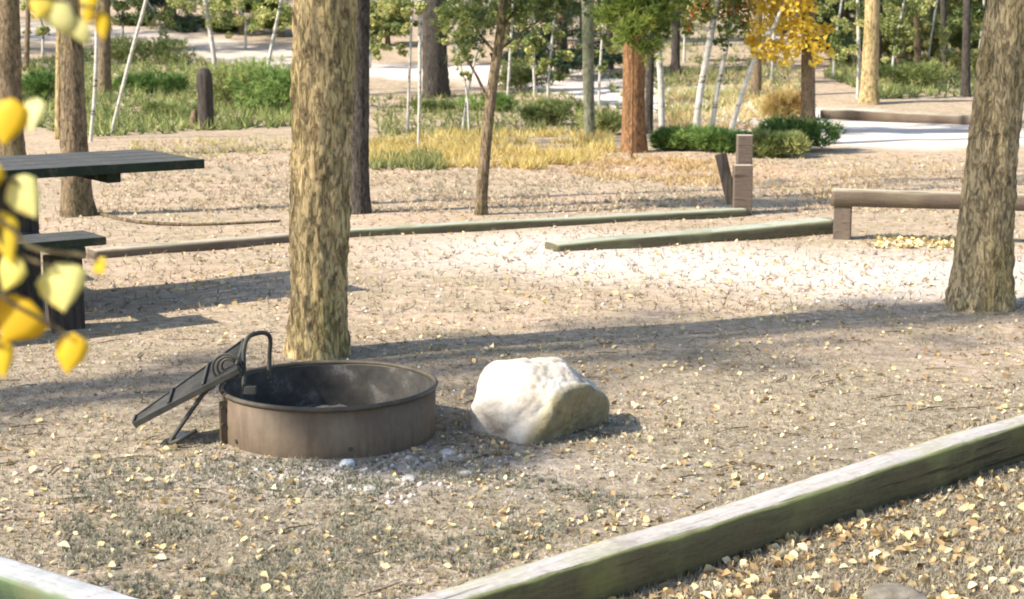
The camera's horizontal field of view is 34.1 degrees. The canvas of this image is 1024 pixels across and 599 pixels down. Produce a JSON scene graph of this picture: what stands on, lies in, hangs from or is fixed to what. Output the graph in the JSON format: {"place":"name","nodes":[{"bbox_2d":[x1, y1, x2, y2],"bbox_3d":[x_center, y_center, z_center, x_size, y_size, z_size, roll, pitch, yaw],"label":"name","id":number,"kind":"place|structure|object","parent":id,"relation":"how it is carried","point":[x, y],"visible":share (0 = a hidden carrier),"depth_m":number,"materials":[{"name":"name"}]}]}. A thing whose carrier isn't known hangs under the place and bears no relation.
{"place":"outdoors","nodes":[
{"label":"outdoors","id":0,"kind":"place"},
{"bbox_2d":[105,145,288,201],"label":"dry grass","id":1,"kind":"structure","parent":0,"point":[231,192],"depth_m":15.39,"materials":[{"name":"beige plant"}]},
{"bbox_2d":[195,442,535,503],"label":"gravel","id":2,"kind":"structure","parent":0,"point":[392,463],"depth_m":5.81,"materials":[{"name":"grey gravel"}]},
{"bbox_2d":[0,0,1023,598],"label":"ground","id":3,"kind":"structure","parent":0,"point":[828,94],"depth_m":8.28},
{"bbox_2d":[0,0,26,155],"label":"pine tree","id":4,"kind":"object","parent":3,"relation":"on","point":[10,43],"visible":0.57,"depth_m":17.72,"materials":[{"name":"brown plant"}]},
{"bbox_2d":[23,0,30,70],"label":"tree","id":5,"kind":"object","parent":3,"relation":"on","point":[27,37],"visible":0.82,"depth_m":31.35,"materials":[{"name":"brown plant"}]},
{"bbox_2d":[22,64,55,101],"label":"shrub","id":6,"kind":"object","parent":3,"relation":"on","point":[35,84],"visible":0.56,"depth_m":25.59,"materials":[{"name":"green plant"}]},
{"bbox_2d":[0,0,109,379],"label":"aspen sapling","id":7,"kind":"object","parent":3,"relation":"on","point":[59,285],"visible":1,"depth_m":1.37,"materials":[{"name":"yellow plant"}]},
{"bbox_2d":[54,30,60,139],"bbox_3d":[-5.353,-6.755,19.761,2.120,10.093,1.981,0,10,0],"label":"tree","id":8,"kind":"object","parent":3,"relation":"on","point":[57,129],"visible":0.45,"depth_m":20.40,"materials":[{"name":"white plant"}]},
{"bbox_2d":[0,556,138,598],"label":"border timber","id":9,"kind":"object","parent":3,"relation":"on","point":[19,580],"visible":1,"depth_m":4.68,"materials":[{"name":"wood"}]},
{"bbox_2d":[59,0,97,217],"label":"pine tree","id":10,"kind":"object","parent":3,"relation":"on","point":[76,199],"visible":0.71,"depth_m":12.84,"materials":[{"name":"brown plant"}]},
{"bbox_2d":[89,7,98,141],"bbox_3d":[-4.991,-3.376,19.882,0.228,3.399,0.050,0,10,0],"label":"aspen tree","id":11,"kind":"object","parent":3,"relation":"on","point":[96,50],"visible":0.69,"depth_m":20.00,"materials":[{"name":"white plant"}]},
{"bbox_2d":[0,149,204,330],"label":"picnic table","id":12,"kind":"object","parent":3,"relation":"on","point":[107,166],"visible":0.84,"depth_m":8.83,"materials":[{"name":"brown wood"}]},
{"bbox_2d":[97,0,112,95],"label":"pine tree","id":13,"kind":"object","parent":3,"relation":"on","point":[104,68],"visible":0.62,"depth_m":26.60,"materials":[{"name":"brown plant"}]},
{"bbox_2d":[110,0,147,134],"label":"aspen tree","id":14,"kind":"object","parent":3,"relation":"on","point":[129,62],"visible":0.86,"depth_m":21.18,"materials":[{"name":"white plant"}]},
{"bbox_2d":[0,401,300,595],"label":"fallen leaves","id":15,"kind":"object","parent":3,"relation":"on","point":[130,534],"visible":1,"depth_m":5.33,"materials":[{"name":"yellow plant"}]},
{"bbox_2d":[112,66,191,92],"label":"shrub","id":16,"kind":"object","parent":3,"relation":"on","point":[171,81],"visible":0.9,"depth_m":27.31,"materials":[{"name":"green plant"}]},
{"bbox_2d":[111,33,196,64],"bbox_3d":[-7.188,-4.913,32.897,2.148,0.716,1.303,0,10,0],"label":"shrub","id":17,"kind":"object","parent":3,"relation":"on","point":[159,49],"visible":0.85,"depth_m":32.91,"materials":[{"name":"green plant"}]},
{"bbox_2d":[21,37,291,136],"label":"undergrowth","id":18,"kind":"object","parent":3,"relation":"on","point":[142,124],"visible":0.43,"depth_m":24.53,"materials":[{"name":"green plant"}]},
{"bbox_2d":[117,0,205,33],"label":"spruce tree","id":19,"kind":"object","parent":3,"relation":"on","point":[185,24],"visible":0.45,"depth_m":39.86,"materials":[{"name":"green plant"}]},
{"bbox_2d":[141,98,215,118],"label":"shrub","id":20,"kind":"object","parent":3,"relation":"on","point":[151,105],"visible":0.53,"depth_m":23.77,"materials":[{"name":"green plant"}]},
{"bbox_2d":[87,233,288,257],"bbox_3d":[-2.095,-0.350,11.237,1.525,0.099,0.138,-7,12,-34],"label":"border timber","id":21,"kind":"object","parent":3,"relation":"on","point":[186,246],"visible":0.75,"depth_m":11.13,"materials":[{"name":"grey wood"}]},
{"bbox_2d":[98,212,280,225],"bbox_3d":[-2.531,-0.600,12.647,1.546,0.040,0.376,3,10,16],"label":"fallen branch","id":22,"kind":"object","parent":3,"relation":"on","point":[103,214],"visible":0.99,"depth_m":12.52,"materials":[{"name":"brown wood"}]},
{"bbox_2d":[166,0,228,81],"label":"aspen tree","id":23,"kind":"object","parent":3,"relation":"on","point":[210,21],"visible":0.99,"depth_m":27.82,"materials":[{"name":"green plant"}]},
{"bbox_2d":[190,67,213,129],"bbox_3d":[-4.155,-2.652,22.455,0.360,0.925,0.247,6,12,33],"label":"charred stump","id":24,"kind":"object","parent":3,"relation":"on","point":[205,104],"visible":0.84,"depth_m":22.33,"materials":[{"name":"brown wood"}]},
{"bbox_2d":[125,133,289,159],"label":"grass","id":25,"kind":"structure","parent":3,"relation":"on","point":[136,144],"depth_m":19.15,"materials":[{"name":"beige plant"}]},
{"bbox_2d":[185,56,276,105],"bbox_3d":[-4.287,-3.347,25.864,1.642,0.861,1.370,0,10,0],"label":"shrub","id":26,"kind":"object","parent":3,"relation":"on","point":[218,73],"visible":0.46,"depth_m":25.67,"materials":[{"name":"green plant"}]},
{"bbox_2d":[201,0,282,33],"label":"spruce tree","id":27,"kind":"object","parent":3,"relation":"on","point":[248,7],"visible":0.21,"depth_m":39.55,"materials":[{"name":"green plant"}]},
{"bbox_2d":[222,52,291,113],"bbox_3d":[-3.505,-3.205,24.968,1.748,0.969,1.338,0,10,0],"label":"shrub","id":28,"kind":"object","parent":3,"relation":"on","point":[279,91],"visible":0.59,"depth_m":24.77,"materials":[{"name":"green plant"}]},
{"bbox_2d":[247,0,291,99],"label":"aspen tree","id":29,"kind":"object","parent":3,"relation":"on","point":[264,16],"visible":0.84,"depth_m":25.77,"materials":[{"name":"green plant"}]},
{"bbox_2d":[249,0,291,36],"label":"tree","id":30,"kind":"object","parent":3,"relation":"on","point":[272,6],"visible":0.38,"depth_m":38.94,"materials":[{"name":"green plant"}]},
{"bbox_2d":[132,330,437,458],"bbox_3d":[-0.840,0.363,6.317,1.123,0.516,0.823,0,10,0],"label":"fire ring","id":31,"kind":"object","parent":3,"relation":"on","point":[389,408],"visible":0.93,"depth_m":6.13,"materials":[{"name":"metal"}]},
{"bbox_2d":[283,0,357,360],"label":"pine tree","id":32,"kind":"object","parent":3,"relation":"on","point":[324,50],"visible":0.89,"depth_m":7.56,"materials":[{"name":"brown plant"}]},
{"bbox_2d":[52,451,642,598],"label":"ground cover","id":33,"kind":"object","parent":3,"relation":"on","point":[380,484],"visible":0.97,"depth_m":5.16,"materials":[{"name":"grey gravel"}]},
{"bbox_2d":[350,0,371,214],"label":"pine tree","id":34,"kind":"object","parent":3,"relation":"on","point":[360,200],"visible":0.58,"depth_m":12.99,"materials":[{"name":"brown plant"}]},
{"bbox_2d":[369,0,413,131],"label":"aspen tree","id":35,"kind":"object","parent":3,"relation":"on","point":[378,19],"visible":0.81,"depth_m":21.60,"materials":[{"name":"green plant"}]},
{"bbox_2d":[381,0,427,150],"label":"aspen tree","id":36,"kind":"object","parent":3,"relation":"on","point":[393,7],"visible":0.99,"depth_m":18.69,"materials":[{"name":"green plant"}]},
{"bbox_2d":[369,144,449,169],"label":"green grass","id":37,"kind":"structure","parent":3,"relation":"on","point":[426,163],"depth_m":17.11,"materials":[{"name":"green plant"}]},
{"bbox_2d":[410,98,455,111],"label":"shrub","id":38,"kind":"object","parent":3,"relation":"on","point":[431,102],"visible":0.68,"depth_m":25.67,"materials":[{"name":"green plant"}]},
{"bbox_2d":[422,0,450,98],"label":"pine tree","id":39,"kind":"object","parent":3,"relation":"on","point":[435,78],"visible":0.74,"depth_m":27.65,"materials":[{"name":"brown plant"}]},
{"bbox_2d":[434,0,473,131],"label":"aspen tree","id":40,"kind":"object","parent":3,"relation":"on","point":[444,41],"visible":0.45,"depth_m":21.16,"materials":[{"name":"green plant"}]},
{"bbox_2d":[369,85,583,136],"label":"grass","id":41,"kind":"structure","parent":3,"relation":"on","point":[437,113],"depth_m":23.82,"materials":[{"name":"green plant"}]},
{"bbox_2d":[452,91,519,111],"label":"shrub","id":42,"kind":"object","parent":3,"relation":"on","point":[505,101],"visible":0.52,"depth_m":25.73,"materials":[{"name":"green plant"}]},
{"bbox_2d":[369,123,619,169],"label":"dry grass","id":43,"kind":"structure","parent":3,"relation":"on","point":[467,153],"depth_m":18.80,"materials":[{"name":"yellow plant"}]},
{"bbox_2d":[485,0,534,95],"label":"aspen tree","id":44,"kind":"object","parent":3,"relation":"on","point":[512,46],"visible":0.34,"depth_m":26.37,"materials":[{"name":"green plant"}]},
{"bbox_2d":[0,304,1023,598],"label":"ground cover","id":45,"kind":"object","parent":3,"relation":"on","point":[404,518],"visible":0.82,"depth_m":5.71,"materials":[{"name":"beige plant"}]},
{"bbox_2d":[0,304,1023,598],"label":"fallen leaves","id":46,"kind":"object","parent":3,"relation":"on","point":[260,484],"depth_m":5.76,"materials":[{"name":"plant"}]},
{"bbox_2d":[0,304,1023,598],"bbox_3d":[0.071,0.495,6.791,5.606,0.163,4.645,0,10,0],"label":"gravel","id":47,"kind":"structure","parent":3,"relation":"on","point":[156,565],"depth_m":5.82,"materials":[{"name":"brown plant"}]},
{"bbox_2d":[429,0,615,214],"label":"pine sapling","id":48,"kind":"object","parent":3,"relation":"on","point":[466,18],"visible":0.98,"depth_m":12.89,"materials":[{"name":"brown plant"}]},
{"bbox_2d":[488,56,556,90],"bbox_3d":[0.210,-3.874,28.819,1.326,0.702,1.160,0,10,0],"label":"shrub","id":49,"kind":"object","parent":3,"relation":"on","point":[523,76],"visible":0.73,"depth_m":28.57,"materials":[{"name":"green plant"}]},
{"bbox_2d":[41,151,1023,312],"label":"fallen leaves","id":50,"kind":"object","parent":3,"relation":"on","point":[234,302],"visible":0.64,"depth_m":10.52,"materials":[{"name":"yellow plant"}]},
{"bbox_2d":[470,357,609,445],"bbox_3d":[0.110,0.471,6.410,0.543,0.470,0.482,0,10,0],"label":"boulder","id":51,"kind":"object","parent":3,"relation":"on","point":[534,401],"visible":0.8,"depth_m":6.27,"materials":[{"name":"stone"}]},
{"bbox_2d":[370,166,716,211],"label":"dry grass","id":52,"kind":"structure","parent":3,"relation":"on","point":[520,190],"depth_m":14.59,"materials":[{"name":"beige plant"}]},
{"bbox_2d":[349,208,748,237],"bbox_3d":[0.280,-0.561,12.473,3.342,0.103,0.149,-4,11,-23],"label":"border timber","id":53,"kind":"object","parent":3,"relation":"on","point":[488,225],"visible":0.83,"depth_m":12.38,"materials":[{"name":"brown wood"}]},
{"bbox_2d":[516,94,583,124],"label":"shrub","id":54,"kind":"object","parent":3,"relation":"on","point":[554,110],"visible":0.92,"depth_m":22.98,"materials":[{"name":"green plant"}]},
{"bbox_2d":[524,6,581,98],"bbox_3d":[0.652,-4.437,26.248,0.867,3.198,0.538,2,10,13],"label":"leafy sapling","id":55,"kind":"object","parent":3,"relation":"on","point":[547,62],"visible":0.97,"depth_m":26.32,"materials":[{"name":"green plant"}]},
{"bbox_2d":[501,0,622,76],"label":"spruce tree","id":56,"kind":"object","parent":3,"relation":"on","point":[563,66],"visible":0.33,"depth_m":30.73,"materials":[{"name":"green plant"}]},
{"bbox_2d":[581,0,595,137],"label":"pine tree","id":57,"kind":"object","parent":3,"relation":"on","point":[588,68],"visible":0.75,"depth_m":20.65,"materials":[{"name":"grey plant"}]},
{"bbox_2d":[574,101,621,133],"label":"shrub","id":58,"kind":"object","parent":3,"relation":"on","point":[606,118],"visible":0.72,"depth_m":21.26,"materials":[{"name":"green plant"}]},
{"bbox_2d":[594,1,620,106],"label":"leafy sapling","id":59,"kind":"object","parent":3,"relation":"on","point":[603,64],"visible":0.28,"depth_m":26.39,"materials":[{"name":"green plant"}]},
{"bbox_2d":[620,6,647,152],"bbox_3d":[1.386,-6.497,18.081,0.330,10.200,0.339,0,10,0],"label":"pine tree","id":60,"kind":"object","parent":3,"relation":"on","point":[640,144],"visible":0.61,"depth_m":18.74,"materials":[{"name":"red plant"}]},
{"bbox_2d":[585,0,689,158],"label":"pine sapling","id":61,"kind":"object","parent":3,"relation":"on","point":[640,18],"visible":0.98,"depth_m":17.65,"materials":[{"name":"green plant"}]},
{"bbox_2d":[568,146,730,185],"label":"dry grass","id":62,"kind":"structure","parent":3,"relation":"on","point":[681,161],"depth_m":16.95,"materials":[{"name":"beige plant"}]},
{"bbox_2d":[645,31,654,133],"bbox_3d":[1.767,-7.351,20.745,1.899,10.957,1.882,2,10,13],"label":"pine tree","id":63,"kind":"object","parent":3,"relation":"on","point":[649,90],"visible":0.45,"depth_m":21.52,"materials":[{"name":"brown plant"}]},
{"bbox_2d":[655,0,673,127],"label":"aspen tree","id":64,"kind":"object","parent":3,"relation":"on","point":[661,92],"visible":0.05,"depth_m":21.76,"materials":[{"name":"white plant"}]},
{"bbox_2d":[647,122,700,150],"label":"shrub","id":65,"kind":"object","parent":3,"relation":"on","point":[666,138],"visible":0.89,"depth_m":19.00,"materials":[{"name":"green plant"}]},
{"bbox_2d":[669,4,681,75],"bbox_3d":[3.059,-9.043,30.560,2.074,10.200,2.071,0,10,0],"label":"pine tree","id":66,"kind":"object","parent":3,"relation":"on","point":[675,56],"visible":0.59,"depth_m":31.26,"materials":[{"name":"grey plant"}]},
{"bbox_2d":[545,217,832,251],"bbox_3d":[1.268,-0.411,11.595,2.208,0.149,0.200,-6,11,-24],"label":"border timber","id":67,"kind":"object","parent":3,"relation":"on","point":[790,228],"visible":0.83,"depth_m":11.54,"materials":[{"name":"wood"}]},
{"bbox_2d":[355,310,1023,563],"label":"fallen leaves","id":68,"kind":"object","parent":3,"relation":"on","point":[707,463],"visible":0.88,"depth_m":6.50,"materials":[{"name":"plant"}]},
{"bbox_2d":[603,14,800,119],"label":"undergrowth","id":69,"kind":"object","parent":3,"relation":"on","point":[611,86],"visible":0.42,"depth_m":30.77,"materials":[{"name":"green plant"}]},
{"bbox_2d":[673,0,756,127],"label":"aspen tree","id":70,"kind":"object","parent":3,"relation":"on","point":[715,9],"visible":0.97,"depth_m":21.03,"materials":[{"name":"green plant"}]},
{"bbox_2d":[408,414,1023,598],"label":"border timber","id":71,"kind":"object","parent":3,"relation":"on","point":[637,561],"visible":0.87,"depth_m":5.36,"materials":[{"name":"grey wood"}]},
{"bbox_2d":[680,121,752,152],"bbox_3d":[2.319,-1.801,18.891,0.829,0.437,0.653,7,12,35],"label":"shrub","id":72,"kind":"object","parent":3,"relation":"on","point":[713,138],"visible":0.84,"depth_m":18.74,"materials":[{"name":"green plant"}]},
{"bbox_2d":[710,4,734,127],"bbox_3d":[2.722,-3.608,21.203,0.399,3.396,0.069,0,10,0],"label":"aspen tree","id":73,"kind":"object","parent":3,"relation":"on","point":[718,86],"visible":0.59,"depth_m":21.32,"materials":[{"name":"white plant"}]},
{"bbox_2d":[654,58,800,129],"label":"grass","id":74,"kind":"structure","parent":3,"relation":"on","point":[706,117],"depth_m":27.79,"materials":[{"name":"plant"}]},
{"bbox_2d":[715,134,752,214],"bbox_3d":[1.745,-0.930,13.187,0.303,0.727,0.255,0,10,0],"label":"marker post","id":75,"kind":"object","parent":3,"relation":"on","point":[737,185],"visible":0.71,"depth_m":13.11,"materials":[{"name":"brown wood"}]},
{"bbox_2d":[749,0,761,96],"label":"pine tree","id":76,"kind":"object","parent":3,"relation":"on","point":[756,81],"visible":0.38,"depth_m":27.77,"materials":[{"name":"brown plant"}]},
{"bbox_2d":[750,125,813,158],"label":"shrub","id":77,"kind":"object","parent":3,"relation":"on","point":[768,143],"visible":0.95,"depth_m":18.17,"materials":[{"name":"green plant"}]},
{"bbox_2d":[729,0,836,129],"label":"aspen tree","id":78,"kind":"object","parent":3,"relation":"on","point":[771,23],"visible":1,"depth_m":20.99,"materials":[{"name":"yellow plant"}]},
{"bbox_2d":[755,84,817,118],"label":"shrub","id":79,"kind":"object","parent":3,"relation":"on","point":[783,103],"visible":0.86,"depth_m":24.52,"materials":[{"name":"beige plant"}]},
{"bbox_2d":[749,111,849,148],"bbox_3d":[3.259,-1.873,18.966,1.158,0.538,0.829,0,10,0],"label":"shrub","id":80,"kind":"object","parent":3,"relation":"on","point":[813,132],"visible":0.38,"depth_m":18.86,"materials":[{"name":"green plant"}]},
{"bbox_2d":[800,0,815,123],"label":"pine tree","id":81,"kind":"object","parent":3,"relation":"on","point":[807,89],"visible":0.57,"depth_m":21.36,"materials":[{"name":"brown plant"}]},
{"bbox_2d":[608,461,1023,598],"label":"fallen leaves","id":82,"kind":"object","parent":3,"relation":"on","point":[788,556],"visible":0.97,"depth_m":5.30,"materials":[{"name":"yellow plant"}]},
{"bbox_2d":[619,461,1023,598],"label":"ground cover","id":83,"kind":"object","parent":3,"relation":"on","point":[867,569],"visible":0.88,"depth_m":5.24,"materials":[{"name":"beige plant"}]},
{"bbox_2d":[817,0,856,76],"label":"leafy sapling","id":84,"kind":"object","parent":3,"relation":"on","point":[836,36],"visible":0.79,"depth_m":31.10,"materials":[{"name":"green plant"}]},
{"bbox_2d":[800,0,884,61],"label":"tree","id":85,"kind":"object","parent":3,"relation":"on","point":[845,13],"visible":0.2,"depth_m":33.75,"materials":[{"name":"green plant"}]},
{"bbox_2d":[825,0,864,99],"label":"aspen tree","id":86,"kind":"object","parent":3,"relation":"on","point":[856,48],"visible":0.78,"depth_m":27.34,"materials":[{"name":"green plant"}]},
{"bbox_2d":[752,153,965,199],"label":"dry grass","id":87,"kind":"structure","parent":3,"relation":"on","point":[823,180],"depth_m":16.16,"materials":[{"name":"beige plant"}]},
{"bbox_2d":[858,0,879,104],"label":"pine tree","id":88,"kind":"object","parent":3,"relation":"on","point":[869,90],"visible":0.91,"depth_m":26.75,"materials":[{"name":"beige plant"}]},
{"bbox_2d":[863,583,927,598],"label":"stone","id":89,"kind":"object","parent":3,"relation":"on","point":[888,591],"visible":0.99,"depth_m":4.93,"materials":[{"name":"beige stone"}]},
{"bbox_2d":[820,51,976,98],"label":"grass","id":90,"kind":"structure","parent":3,"relation":"on","point":[888,91],"depth_m":30.12,"materials":[{"name":"green plant"}]},
{"bbox_2d":[879,0,929,78],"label":"leafy sapling","id":91,"kind":"object","parent":3,"relation":"on","point":[899,34],"visible":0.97,"depth_m":30.28,"materials":[{"name":"green plant"}]},
{"bbox_2d":[850,0,961,67],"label":"tree","id":92,"kind":"object","parent":3,"relation":"on","point":[905,54],"visible":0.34,"depth_m":33.30,"materials":[{"name":"green plant"}]},
{"bbox_2d":[872,233,955,248],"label":"fallen leaves","id":93,"kind":"object","parent":3,"relation":"on","point":[921,239],"visible":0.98,"depth_m":11.55,"materials":[{"name":"yellow plant"}]},
{"bbox_2d":[879,57,953,86],"bbox_3d":[7.198,-4.062,29.989,1.607,0.602,1.023,0,10,0],"label":"shrub","id":94,"kind":"object","parent":3,"relation":"on","point":[921,71],"visible":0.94,"depth_m":29.87,"materials":[{"name":"green plant"}]},
{"bbox_2d":[885,0,951,64],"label":"leafy sapling","id":95,"kind":"object","parent":3,"relation":"on","point":[925,24],"visible":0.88,"depth_m":31.42,"materials":[{"name":"green plant"}]},
{"bbox_2d":[831,188,1023,239],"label":"barrier rail","id":96,"kind":"object","parent":3,"relation":"on","point":[844,201],"visible":0.69,"depth_m":11.56,"materials":[{"name":"brown wood"}]},
{"bbox_2d":[933,0,986,69],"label":"spruce tree","id":97,"kind":"object","parent":3,"relation":"on","point":[955,39],"visible":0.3,"depth_m":33.38,"materials":[{"name":"green plant"}]},
{"bbox_2d":[944,0,985,61],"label":"leafy sapling","id":98,"kind":"object","parent":3,"relation":"on","point":[977,13],"visible":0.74,"depth_m":30.80,"materials":[{"name":"green plant"}]},
{"bbox_2d":[960,0,970,96],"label":"pine tree","id":99,"kind":"object","parent":3,"relation":"on","point":[965,90],"visible":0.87,"depth_m":28.36,"materials":[{"name":"brown plant"}]},
{"bbox_2d":[944,0,1023,312],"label":"pine tree","id":100,"kind":"object","parent":3,"relation":"on","point":[981,277],"visible":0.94,"depth_m":8.85,"materials":[{"name":"grey plant"}]},
{"bbox_2d":[20,23,1023,150],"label":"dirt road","id":101,"kind":"structure","parent":0,"point":[908,136],"depth_m":29.02,"materials":[{"name":"grey asphalt"}]},
{"bbox_2d":[110,0,149,42],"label":"leafy sapling","id":102,"kind":"object","parent":101,"relation":"on","point":[123,6],"visible":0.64,"depth_m":36.12,"materials":[{"name":"green plant"}]},
{"bbox_2d":[121,0,202,39],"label":"leafy sapling","id":103,"kind":"object","parent":101,"relation":"on","point":[163,15],"visible":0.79,"depth_m":36.35,"materials":[{"name":"green plant"}]},
{"bbox_2d":[201,0,278,49],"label":"leafy sapling","id":104,"kind":"object","parent":101,"relation":"on","point":[240,19],"visible":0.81,"depth_m":36.72,"materials":[{"name":"green plant"}]},
{"bbox_2d":[820,109,970,124],"bbox_3d":[5.581,-2.638,24.214,2.463,0.159,0.198,9,13,41],"label":"wheel stop","id":105,"kind":"object","parent":101,"relation":"on","point":[897,117],"visible":0.91,"depth_m":24.13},
{"bbox_2d":[30,151,1023,312],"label":"gravel","id":106,"kind":"structure","parent":0,"point":[551,294],"depth_m":10.31,"materials":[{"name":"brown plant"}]},
{"bbox_2d":[97,137,964,212],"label":"dry grass","id":107,"kind":"structure","parent":0,"point":[610,197],"depth_m":15.21,"materials":[{"name":"plant"}]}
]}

